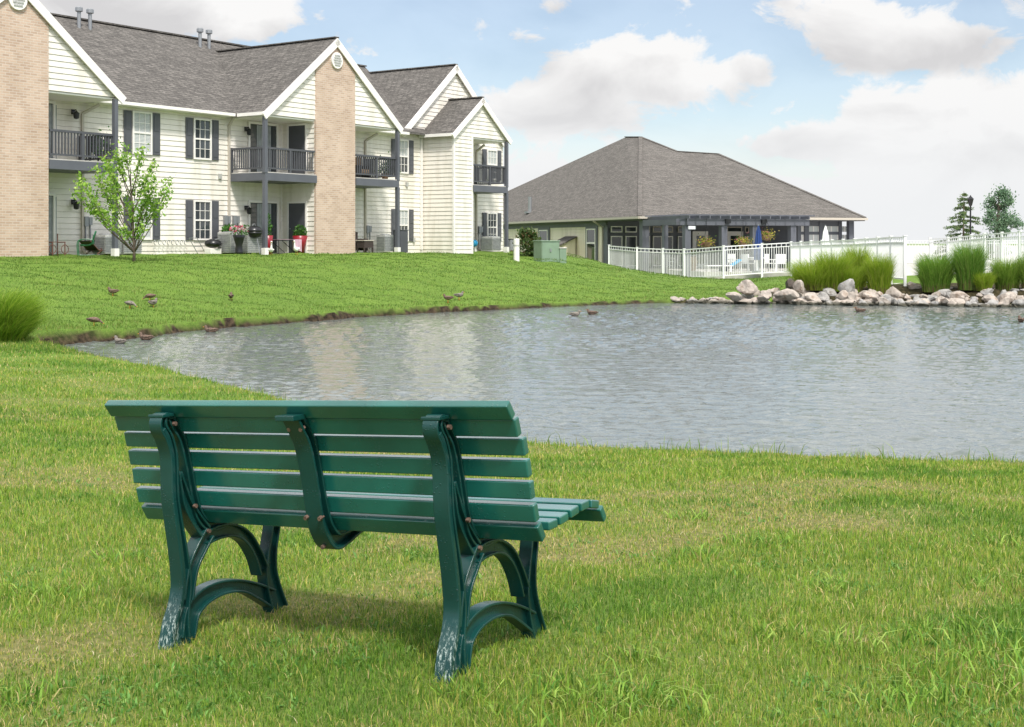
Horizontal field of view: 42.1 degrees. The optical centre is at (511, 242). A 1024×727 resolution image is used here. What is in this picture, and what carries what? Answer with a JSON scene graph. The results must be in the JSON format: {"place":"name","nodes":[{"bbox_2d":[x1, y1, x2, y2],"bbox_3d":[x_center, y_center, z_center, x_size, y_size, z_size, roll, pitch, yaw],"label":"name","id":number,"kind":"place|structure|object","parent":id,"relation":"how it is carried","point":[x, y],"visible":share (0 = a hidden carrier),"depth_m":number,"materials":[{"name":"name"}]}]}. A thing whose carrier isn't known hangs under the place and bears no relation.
{"place":"outdoors","nodes":[
{"label":"outdoors","id":0,"kind":"place"},
{"bbox_2d":[0,251,791,357],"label":"hill grass","id":1,"kind":"structure","parent":0,"point":[95,327],"depth_m":41.33,"materials":[{"name":"green plant"}]},
{"bbox_2d":[785,278,794,288],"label":"rock","id":2,"kind":"object","parent":1,"relation":"on","point":[789,283],"visible":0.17,"depth_m":47.53,"materials":[{"name":"grey stone"}]},
{"bbox_2d":[0,244,1023,726],"bbox_3d":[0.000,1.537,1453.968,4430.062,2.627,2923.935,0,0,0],"label":"ground","id":3,"kind":"structure","parent":0,"point":[86,334],"depth_m":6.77,"materials":[{"name":"green plant"}]},
{"bbox_2d":[0,287,53,341],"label":"ornamental grass","id":4,"kind":"object","parent":3,"relation":"on","point":[19,316],"depth_m":24.05,"materials":[{"name":"green plant"}]},
{"bbox_2d":[49,234,68,255],"bbox_3d":[-15.566,0.055,45.281,0.457,0.750,0.827,0,0,35],"label":"bicycle","id":5,"kind":"object","parent":3,"relation":"on","point":[52,253],"visible":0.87,"depth_m":45.35,"materials":[{"name":"red metal"}]},
{"bbox_2d":[77,231,96,255],"bbox_3d":[-14.580,0.006,45.632,0.643,0.858,0.507,0,0,-13],"label":"lawn chair","id":6,"kind":"object","parent":3,"relation":"on","point":[92,239],"visible":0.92,"depth_m":45.48,"materials":[{"name":"green paint"}]},
{"bbox_2d":[79,241,107,255],"bbox_3d":[-14.575,0.178,46.696,0.535,0.528,1.214,0,0,25],"label":"reclining chair","id":7,"kind":"object","parent":3,"relation":"on","point":[92,247],"visible":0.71,"depth_m":46.37,"materials":[{"name":"green metal"}]},
{"bbox_2d":[93,234,121,253],"bbox_3d":[-14.305,0.030,46.987,0.715,0.700,0.727,0,0,35],"label":"air conditioner","id":8,"kind":"object","parent":3,"relation":"on","point":[103,242],"visible":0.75,"depth_m":46.66,"materials":[{"name":"grey metal"}]},
{"bbox_2d":[69,141,173,261],"bbox_3d":[-12.602,-1.286,42.590,3.452,3.971,1.825,0,0,6],"label":"young maple","id":9,"kind":"object","parent":3,"relation":"on","point":[145,203],"visible":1,"depth_m":42.57,"materials":[{"name":"green plant"}]},
{"bbox_2d":[120,232,141,253],"bbox_3d":[-13.922,0.000,47.982,0.765,0.760,0.827,0,0,35],"label":"air conditioner","id":10,"kind":"object","parent":3,"relation":"on","point":[125,249],"visible":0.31,"depth_m":47.65,"materials":[{"name":"grey metal"}]},
{"bbox_2d":[204,239,221,253],"bbox_3d":[-11.530,0.133,51.285,0.643,0.595,0.660,0,0,35],"label":"tabletop grill","id":11,"kind":"object","parent":3,"relation":"on","point":[212,244],"visible":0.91,"depth_m":51.08,"materials":[{"name":"black metal"}]},
{"bbox_2d":[217,231,238,252],"bbox_3d":[-10.921,-0.035,51.802,0.765,0.830,0.807,0,0,35],"label":"air conditioner","id":12,"kind":"object","parent":3,"relation":"on","point":[226,238],"visible":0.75,"depth_m":51.41,"materials":[{"name":"grey metal"}]},
{"bbox_2d":[221,224,234,253],"bbox_3d":[-11.113,-0.171,52.226,0.579,1.201,0.637,0,0,35],"label":"planter","id":13,"kind":"object","parent":3,"relation":"on","point":[226,227],"visible":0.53,"depth_m":52.10,"materials":[{"name":"green ceramic"}]},
{"bbox_2d":[229,225,248,253],"bbox_3d":[-10.405,-0.139,50.752,0.773,1.137,0.947,0,0,-11],"label":"flower urn","id":14,"kind":"object","parent":3,"relation":"on","point":[238,239],"visible":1,"depth_m":50.65,"materials":[{"name":"black ceramic"}]},
{"bbox_2d":[240,231,261,252],"bbox_3d":[-10.283,-0.040,52.022,0.815,0.840,0.927,0,0,35],"label":"air conditioner","id":15,"kind":"object","parent":3,"relation":"on","point":[250,244],"visible":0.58,"depth_m":51.59,"materials":[{"name":"grey metal"}]},
{"bbox_2d":[245,225,262,253],"bbox_3d":[-10.019,-0.158,51.693,0.683,1.184,0.670,0,0,35],"label":"kettle grill","id":16,"kind":"object","parent":3,"relation":"on","point":[254,231],"visible":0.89,"depth_m":51.47,"materials":[{"name":"black metal"}]},
{"bbox_2d":[0,0,511,256],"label":"apartment building","id":17,"kind":"structure","parent":3,"relation":"on","point":[284,134],"depth_m":53.79,"materials":[{"name":"plastic"}]},
{"bbox_2d":[49,101,56,158],"bbox_3d":[-16.082,-3.860,45.992,0.050,2.140,0.813,0,0,35],"label":"sliding door","id":18,"kind":"structure","parent":17,"relation":"in","point":[52,104],"depth_m":46.19,"materials":[{"name":"clear glass"}]},
{"bbox_2d":[49,193,56,254],"bbox_3d":[-16.082,-0.660,45.992,0.050,2.140,0.813,0,0,35],"label":"sliding door","id":19,"kind":"structure","parent":17,"relation":"in","point":[52,196],"depth_m":46.19,"materials":[{"name":"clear glass"}]},
{"bbox_2d":[124,110,159,154],"bbox_3d":[-13.729,-4.088,49.402,0.050,1.590,1.689,0,0,35],"label":"window","id":20,"kind":"structure","parent":17,"relation":"in","point":[141,128],"depth_m":49.42,"materials":[{"name":"clear glass"}]},
{"bbox_2d":[124,197,159,239],"bbox_3d":[-13.729,-0.911,49.402,0.050,1.590,1.689,0,0,35],"label":"window","id":21,"kind":"structure","parent":17,"relation":"in","point":[154,233],"depth_m":49.66,"materials":[{"name":"clear glass"}]},
{"bbox_2d":[186,117,218,160],"bbox_3d":[-12.056,-4.045,51.826,0.050,1.602,1.689,0,0,35],"label":"window","id":22,"kind":"structure","parent":17,"relation":"in","point":[202,135],"depth_m":51.84,"materials":[{"name":"clear glass"}]},
{"bbox_2d":[186,200,218,239],"bbox_3d":[-12.056,-0.887,51.826,0.050,1.563,1.689,0,0,35],"label":"window","id":23,"kind":"structure","parent":17,"relation":"in","point":[202,216],"depth_m":51.82,"materials":[{"name":"clear glass"}]},
{"bbox_2d":[248,121,278,171],"bbox_3d":[-10.190,-3.860,54.529,0.050,2.140,1.685,0,0,35],"label":"sliding door","id":24,"kind":"structure","parent":17,"relation":"in","point":[255,139],"depth_m":54.41,"materials":[{"name":"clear glass"}]},
{"bbox_2d":[248,200,278,252],"bbox_3d":[-10.182,-0.660,54.541,0.050,2.140,1.714,0,0,35],"label":"sliding door","id":25,"kind":"structure","parent":17,"relation":"in","point":[255,218],"depth_m":54.84,"materials":[{"name":"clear glass"}]},
{"bbox_2d":[287,201,306,252],"bbox_3d":[-8.880,-0.650,54.869,1.110,2.120,0.085,0,0,35],"label":"storage door","id":26,"kind":"structure","parent":17,"relation":"in","point":[296,211],"depth_m":54.92,"materials":[{"name":"grey paint"}]},
{"bbox_2d":[287,123,306,173],"bbox_3d":[-8.870,-3.850,54.884,1.110,2.120,0.050,0,0,35],"label":"storage door","id":27,"kind":"structure","parent":17,"relation":"in","point":[296,133],"depth_m":54.85,"materials":[{"name":"grey paint"}]},
{"bbox_2d":[355,157,369,177],"bbox_3d":[-6.620,-3.280,58.241,0.580,0.980,0.660,0,0,35],"label":"balcony chair","id":28,"kind":"object","parent":17,"relation":"on","point":[365,176],"visible":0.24,"depth_m":58.24,"materials":[{"name":"black metal"}]},
{"bbox_2d":[391,139,413,173],"bbox_3d":[-5.086,-4.030,61.925,0.050,1.584,1.616,0,0,35],"label":"window","id":29,"kind":"structure","parent":17,"relation":"in","point":[406,146],"depth_m":62.12,"materials":[{"name":"clear glass"}]},
{"bbox_2d":[391,209,413,241],"bbox_3d":[-5.086,-0.827,61.925,0.050,1.514,1.616,0,0,35],"label":"window","id":30,"kind":"structure","parent":17,"relation":"in","point":[406,215],"depth_m":62.17,"materials":[{"name":"clear glass"}]},
{"bbox_2d":[482,149,500,179],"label":"window","id":31,"kind":"structure","parent":17,"relation":"in","point":[489,156],"depth_m":67.81,"materials":[{"name":"white glass"}]},
{"bbox_2d":[482,212,500,236],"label":"window","id":32,"kind":"structure","parent":17,"relation":"in","point":[491,222],"depth_m":67.81,"materials":[{"name":"white glass"}]},
{"bbox_2d":[268,213,272,253],"bbox_3d":[-9.636,-0.382,52.532,0.400,1.624,0.403,0,0,35],"label":"planter","id":33,"kind":"object","parent":3,"relation":"on","point":[270,237],"visible":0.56,"depth_m":52.46,"materials":[{"name":"red ceramic"}]},
{"bbox_2d":[273,240,294,253],"bbox_3d":[-9.143,0.155,53.335,0.500,0.571,1.240,0,0,35],"label":"patio table","id":34,"kind":"object","parent":3,"relation":"on","point":[285,243],"visible":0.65,"depth_m":53.15,"materials":[{"name":"black metal"}]},
{"bbox_2d":[273,239,301,251],"bbox_3d":[-9.071,0.100,53.407,0.578,0.500,1.300,0,0,35],"label":"tablecloth","id":35,"kind":"object","parent":34,"relation":"on","point":[298,242],"visible":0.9,"depth_m":53.62,"materials":[{"name":"pink fabric"}]},
{"bbox_2d":[292,224,307,252],"bbox_3d":[-8.670,-0.170,54.441,0.643,1.199,0.626,0,0,35],"label":"planter","id":36,"kind":"object","parent":3,"relation":"on","point":[299,235],"visible":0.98,"depth_m":54.31,"materials":[{"name":"red plastic"}]},
{"bbox_2d":[104,400,605,683],"bbox_3d":[-0.572,0.958,4.627,1.653,0.880,0.712,-4,-2,29],"label":"park bench","id":37,"kind":"object","parent":3,"relation":"on","point":[471,524],"visible":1,"depth_m":4.42,"materials":[{"name":"green paint"}]},
{"bbox_2d":[355,232,367,250],"bbox_3d":[-6.752,-0.080,57.873,0.620,0.820,0.820,0,0,35],"label":"patio chair","id":38,"kind":"object","parent":3,"relation":"on","point":[356,238],"visible":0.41,"depth_m":58.12,"materials":[{"name":"wood"}]},
{"bbox_2d":[356,240,373,252],"bbox_3d":[-6.343,0.150,57.392,0.500,0.560,0.660,0,0,35],"label":"patio table","id":39,"kind":"object","parent":3,"relation":"on","point":[364,244],"visible":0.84,"depth_m":57.20,"materials":[{"name":"beige paint"}]},
{"bbox_2d":[377,234,393,251],"bbox_3d":[-5.668,-0.010,59.413,0.515,0.780,0.627,0,0,35],"label":"air conditioner","id":40,"kind":"object","parent":3,"relation":"on","point":[385,243],"visible":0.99,"depth_m":59.21,"materials":[{"name":"grey metal"}]},
{"bbox_2d":[392,230,408,252],"bbox_3d":[-5.010,-0.085,59.764,0.480,1.030,0.580,0,0,35],"label":"storage bin","id":41,"kind":"object","parent":3,"relation":"on","point":[404,240],"visible":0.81,"depth_m":59.65,"materials":[{"name":"grey paint"}]},
{"bbox_2d":[481,236,500,250],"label":"air conditioner","id":42,"kind":"object","parent":3,"relation":"on","point":[490,243],"visible":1,"depth_m":65.87,"materials":[{"name":"grey metal"}]},
{"bbox_2d":[513,239,519,260],"bbox_3d":[0.193,0.398,57.000,0.270,1.175,0.270,0,0,0],"label":"utility post","id":43,"kind":"object","parent":3,"relation":"on","point":[516,245],"visible":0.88,"depth_m":56.88,"materials":[{"name":"white plastic"}]},
{"bbox_2d":[508,226,540,255],"bbox_3d":[0.776,0.185,63.932,2.131,2.125,1.902,0,0,24],"label":"shrub","id":44,"kind":"object","parent":3,"relation":"on","point":[526,235],"visible":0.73,"depth_m":63.77,"materials":[{"name":"green plant"}]},
{"bbox_2d":[533,240,559,261],"bbox_3d":[1.561,0.514,59.991,0.980,1.260,0.840,0,0,-28],"label":"transformer box","id":45,"kind":"object","parent":3,"relation":"on","point":[545,249],"visible":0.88,"depth_m":59.67,"materials":[{"name":"green metal"}]},
{"bbox_2d":[542,243,558,261],"bbox_3d":[1.739,0.419,59.656,0.860,0.850,0.013,0,0,-28],"label":"door","id":46,"kind":"structure","parent":45,"relation":"in","point":[546,253],"depth_m":59.64,"materials":[{"name":"green metal"}]},
{"bbox_2d":[559,247,566,262],"bbox_3d":[2.256,0.740,60.000,0.380,1.080,0.320,0,0,-20],"label":"utility pedestal","id":47,"kind":"object","parent":3,"relation":"on","point":[562,252],"visible":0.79,"depth_m":59.86,"materials":[{"name":"green metal"}]},
{"bbox_2d":[608,245,684,276],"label":"picket fence","id":48,"kind":"object","parent":3,"relation":"on","point":[627,257],"visible":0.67,"depth_m":69.95,"materials":[{"name":"white plastic"}]},
{"bbox_2d":[503,136,867,272],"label":"clubhouse","id":49,"kind":"structure","parent":3,"relation":"on","point":[594,204],"depth_m":82.56},
{"bbox_2d":[539,230,547,239],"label":"window","id":50,"kind":"structure","parent":49,"relation":"in","point":[543,234],"depth_m":89.47,"materials":[{"name":"grey glass"}]},
{"bbox_2d":[586,229,595,259],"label":"window","id":51,"kind":"structure","parent":49,"relation":"in","point":[590,233],"depth_m":81.74,"materials":[{"name":"grey glass"}]},
{"bbox_2d":[611,236,621,265],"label":"window","id":52,"kind":"structure","parent":49,"relation":"in","point":[615,240],"depth_m":79.84,"materials":[{"name":"grey glass"}]},
{"bbox_2d":[625,236,636,265],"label":"window","id":53,"kind":"structure","parent":49,"relation":"in","point":[630,241],"depth_m":80.14,"materials":[{"name":"grey glass"}]},
{"bbox_2d":[653,236,661,265],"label":"window","id":54,"kind":"structure","parent":49,"relation":"in","point":[657,240],"depth_m":80.75,"materials":[{"name":"grey glass"}]},
{"bbox_2d":[668,236,672,265],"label":"window","id":55,"kind":"structure","parent":49,"relation":"in","point":[670,238],"depth_m":81.04,"materials":[{"name":"grey glass"}]},
{"bbox_2d":[678,236,681,265],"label":"window","id":56,"kind":"structure","parent":49,"relation":"in","point":[679,237],"depth_m":81.26,"materials":[{"name":"clear glass"}]},
{"bbox_2d":[692,231,707,267],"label":"glazed door","id":57,"kind":"structure","parent":49,"relation":"in","point":[695,235],"depth_m":81.65,"materials":[{"name":"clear glass"}]},
{"bbox_2d":[727,231,742,266],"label":"glazed door","id":58,"kind":"structure","parent":49,"relation":"in","point":[732,235],"depth_m":82.48,"materials":[{"name":"clear glass"}]},
{"bbox_2d":[683,235,906,285],"bbox_3d":[13.342,1.005,56.973,4.764,2.530,22.837,0,0,-12],"label":"picket fence","id":59,"kind":"object","parent":3,"relation":"on","point":[897,249],"visible":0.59,"depth_m":61.72,"materials":[{"name":"white plastic"}]},
{"bbox_2d":[783,257,844,289],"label":"ornamental grass","id":60,"kind":"object","parent":3,"relation":"on","point":[812,280],"depth_m":45.15,"materials":[{"name":"green plant"}]},
{"bbox_2d":[823,288,836,295],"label":"rock","id":61,"kind":"object","parent":3,"relation":"on","point":[830,291],"visible":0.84,"depth_m":45.04,"materials":[{"name":"grey stone"}]},
{"bbox_2d":[848,291,859,299],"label":"rock","id":62,"kind":"object","parent":3,"relation":"on","point":[853,295],"visible":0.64,"depth_m":44.19,"materials":[{"name":"stone"}]},
{"bbox_2d":[862,292,878,300],"bbox_3d":[12.022,1.811,44.350,0.618,0.353,0.558,0,0,-36],"label":"rock","id":63,"kind":"object","parent":3,"relation":"on","point":[871,295],"visible":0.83,"depth_m":44.19,"materials":[{"name":"stone"}]},
{"bbox_2d":[885,286,903,297],"bbox_3d":[12.885,1.705,44.608,0.520,0.503,0.614,0,0,-30],"label":"rock","id":64,"kind":"object","parent":3,"relation":"on","point":[892,291],"visible":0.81,"depth_m":44.42,"materials":[{"name":"stone"}]},
{"bbox_2d":[907,281,920,288],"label":"rock","id":65,"kind":"object","parent":3,"relation":"on","point":[911,285],"visible":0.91,"depth_m":44.91,"materials":[{"name":"stone"}]},
{"bbox_2d":[864,240,1022,262],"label":"picket fence","id":66,"kind":"object","parent":3,"relation":"on","point":[954,240],"visible":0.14,"depth_m":88.95,"materials":[{"name":"white plastic"}]},
{"bbox_2d":[949,291,964,298],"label":"rock","id":67,"kind":"object","parent":3,"relation":"on","point":[957,294],"visible":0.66,"depth_m":43.62,"materials":[{"name":"stone"}]},
{"bbox_2d":[934,193,995,260],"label":"spruce tree","id":68,"kind":"object","parent":3,"relation":"on","point":[963,214],"visible":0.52,"depth_m":87.92,"materials":[{"name":"green plant"}]},
{"bbox_2d":[929,231,1023,272],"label":"picket fence","id":69,"kind":"object","parent":3,"relation":"on","point":[959,240],"visible":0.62,"depth_m":57.34,"materials":[{"name":"white plastic"}]},
{"bbox_2d":[976,183,1023,264],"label":"broadleaf tree","id":70,"kind":"object","parent":3,"relation":"on","point":[1002,222],"visible":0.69,"depth_m":91.65,"materials":[{"name":"green plant"}]},
{"bbox_2d":[1011,299,1023,307],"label":"rock","id":71,"kind":"object","parent":3,"relation":"on","point":[1018,303],"visible":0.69,"depth_m":42.25,"materials":[{"name":"grey stone"}]},
{"bbox_2d":[39,0,1023,243],"label":"sky","id":72,"kind":"structure","parent":0,"point":[886,112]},
{"bbox_2d":[65,303,1023,461],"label":"pond water","id":73,"kind":"structure","parent":0,"point":[923,381],"depth_m":21.71,"materials":[{"name":"grey liquid"}]},
{"bbox_2d":[138,332,154,339],"bbox_3d":[-7.731,1.973,28.112,0.349,0.187,0.168,0,0,26],"label":"duck","id":74,"kind":"object","parent":73,"relation":"on","point":[145,337],"visible":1,"depth_m":28.07},
{"bbox_2d":[726,292,741,300],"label":"rock","id":75,"kind":"object","parent":73,"relation":"in","point":[734,296],"visible":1,"depth_m":44.37,"materials":[{"name":"stone"}]},
{"bbox_2d":[744,294,753,298],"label":"rock","id":76,"kind":"object","parent":73,"relation":"on","point":[750,296],"visible":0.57,"depth_m":45.36,"materials":[{"name":"grey stone"}]},
{"bbox_2d":[736,280,757,294],"bbox_3d":[7.993,1.499,45.185,0.770,0.520,0.565,0,0,-27],"label":"rock","id":77,"kind":"object","parent":76,"relation":"on","point":[747,287],"visible":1,"depth_m":44.98,"materials":[{"name":"stone"}]},
{"bbox_2d":[757,291,771,302],"bbox_3d":[8.467,1.808,44.389,0.464,0.394,0.522,0,0,-28],"label":"rock","id":78,"kind":"object","parent":73,"relation":"in","point":[764,296],"visible":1,"depth_m":44.24,"materials":[{"name":"stone"}]},
{"bbox_2d":[791,298,803,304],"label":"rock","id":79,"kind":"object","parent":73,"relation":"in","point":[796,300],"visible":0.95,"depth_m":44.20,"materials":[{"name":"stone"}]},
{"bbox_2d":[773,289,798,301],"bbox_3d":[9.234,1.751,44.561,0.573,0.441,0.972,0,0,-39],"label":"rock","id":80,"kind":"object","parent":79,"relation":"on","point":[786,295],"visible":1,"depth_m":44.38,"materials":[{"name":"stone"}]},
{"bbox_2d":[804,292,821,303],"bbox_3d":[10.062,1.847,44.343,0.609,0.370,0.579,15,17,24],"label":"rock","id":81,"kind":"object","parent":73,"relation":"on","point":[811,296],"visible":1,"depth_m":44.19,"materials":[{"name":"stone"}]},
{"bbox_2d":[838,290,847,299],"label":"rock","id":82,"kind":"object","parent":73,"relation":"on","point":[843,295],"visible":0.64,"depth_m":44.45,"materials":[{"name":"stone"}]},
{"bbox_2d":[954,298,964,306],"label":"rock","id":83,"kind":"object","parent":73,"relation":"in","point":[960,302],"visible":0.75,"depth_m":42.78,"materials":[{"name":"stone"}]},
{"bbox_2d":[983,294,997,302],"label":"rock","id":84,"kind":"object","parent":73,"relation":"on","point":[988,297],"visible":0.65,"depth_m":42.91,"materials":[{"name":"stone"}]},
{"bbox_2d":[649,264,992,283],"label":"pool deck","id":85,"kind":"structure","parent":0,"point":[910,270],"depth_m":70.47,"materials":[{"name":"concrete"}]},
{"bbox_2d":[691,248,697,270],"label":"urn planter","id":86,"kind":"object","parent":85,"relation":"on","point":[692,261],"visible":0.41,"depth_m":71.77,"materials":[{"name":"beige ceramic"}]},
{"bbox_2d":[643,214,814,276],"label":"pergola","id":87,"kind":"object","parent":85,"relation":"on","point":[722,221],"visible":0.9,"depth_m":71.04,"materials":[{"name":"wood"}]},
{"bbox_2d":[695,218,715,247],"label":"hanging basket","id":88,"kind":"object","parent":87,"relation":"hanging from","point":[707,243],"visible":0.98,"depth_m":69.78,"materials":[{"name":"green plant"}]},
{"bbox_2d":[731,226,752,248],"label":"hanging basket","id":89,"kind":"object","parent":87,"relation":"hanging from","point":[746,241],"visible":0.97,"depth_m":70.53,"materials":[{"name":"green plant"}]},
{"bbox_2d":[761,219,778,240],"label":"hanging basket","id":90,"kind":"object","parent":87,"relation":"hanging from","point":[766,235],"visible":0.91,"depth_m":70.97,"materials":[{"name":"yellow plant"}]},
{"bbox_2d":[741,254,754,270],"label":"pool chair","id":91,"kind":"object","parent":85,"relation":"on","point":[745,260],"visible":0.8,"depth_m":70.85,"materials":[{"name":"white plastic"}]},
{"bbox_2d":[752,225,763,272],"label":"closed umbrella","id":92,"kind":"object","parent":85,"relation":"on","point":[757,252],"visible":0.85,"depth_m":67.48,"materials":[{"name":"blue fabric"}]},
{"bbox_2d":[765,254,777,270],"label":"pool chair","id":93,"kind":"object","parent":85,"relation":"on","point":[767,259],"visible":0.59,"depth_m":71.05,"materials":[{"name":"white plastic"}]},
{"bbox_2d":[775,254,786,270],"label":"pool chair","id":94,"kind":"object","parent":85,"relation":"on","point":[779,259],"visible":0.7,"depth_m":70.26,"materials":[{"name":"white plastic"}]},
{"bbox_2d":[822,225,829,244],"bbox_3d":[14.732,0.326,62.500,0.700,2.349,0.666,0,0,0],"label":"closed umbrella","id":95,"kind":"object","parent":85,"relation":"on","point":[825,236],"visible":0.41,"depth_m":62.42,"materials":[{"name":"white fabric"}]},
{"bbox_2d":[967,195,973,233],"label":"lamp post","id":96,"kind":"object","parent":85,"relation":"on","point":[970,198],"visible":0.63,"depth_m":83.94,"materials":[{"name":"black metal"}]},
{"bbox_2d":[808,250,861,290],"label":"ornamental grass","id":97,"kind":"object","parent":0,"point":[840,265],"depth_m":45.12,"materials":[{"name":"green plant"}]},
{"bbox_2d":[835,265,866,291],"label":"ornamental grass","id":98,"kind":"object","parent":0,"point":[857,276],"depth_m":45.04,"materials":[{"name":"green plant"}]},
{"bbox_2d":[840,244,872,286],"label":"ornamental grass","id":99,"kind":"object","parent":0,"point":[858,255],"depth_m":46.56,"materials":[{"name":"green plant"}]},
{"bbox_2d":[859,252,898,293],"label":"ornamental grass","id":100,"kind":"object","parent":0,"point":[879,275],"depth_m":44.76,"materials":[{"name":"green plant"}]},
{"bbox_2d":[912,251,957,291],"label":"ornamental grass","id":101,"kind":"object","parent":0,"point":[935,275],"depth_m":44.20,"materials":[{"name":"green plant"}]},
{"bbox_2d":[907,245,1015,263],"bbox_3d":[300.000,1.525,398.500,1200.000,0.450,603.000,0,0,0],"label":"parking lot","id":102,"kind":"structure","parent":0,"point":[937,252],"depth_m":199.44,"materials":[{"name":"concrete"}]},
{"bbox_2d":[947,241,989,289],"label":"ornamental grass","id":103,"kind":"object","parent":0,"point":[969,262],"depth_m":43.89,"materials":[{"name":"green plant"}]},
{"bbox_2d":[973,271,997,290],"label":"ornamental grass","id":104,"kind":"object","parent":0,"point":[982,282],"depth_m":43.63,"materials":[{"name":"green plant"}]},
{"bbox_2d":[987,256,1022,289],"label":"ornamental grass","id":105,"kind":"object","parent":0,"point":[1007,273],"depth_m":43.77,"materials":[{"name":"green plant"}]},
{"bbox_2d":[1015,251,1023,288],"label":"ornamental grass","id":106,"kind":"object","parent":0,"point":[1022,274],"depth_m":43.63,"materials":[{"name":"green plant"}]},
{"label":"rock","id":107,"kind":"object","parent":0,"visible":0},
{"bbox_2d":[793,280,804,293],"bbox_3d":[9.701,1.481,44.932,0.274,0.480,0.400,0,0,-37],"label":"rock","id":108,"kind":"object","parent":107,"relation":"on","point":[798,285],"visible":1,"depth_m":44.81,"materials":[{"name":"stone"}]},
{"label":"rock","id":109,"kind":"object","parent":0,"visible":0},
{"bbox_2d":[837,279,854,292],"bbox_3d":[11.279,1.505,44.713,0.584,0.624,0.367,0,0,-8],"label":"rock","id":110,"kind":"object","parent":109,"relation":"on","point":[848,285],"visible":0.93,"depth_m":44.60,"materials":[{"name":"grey stone"}]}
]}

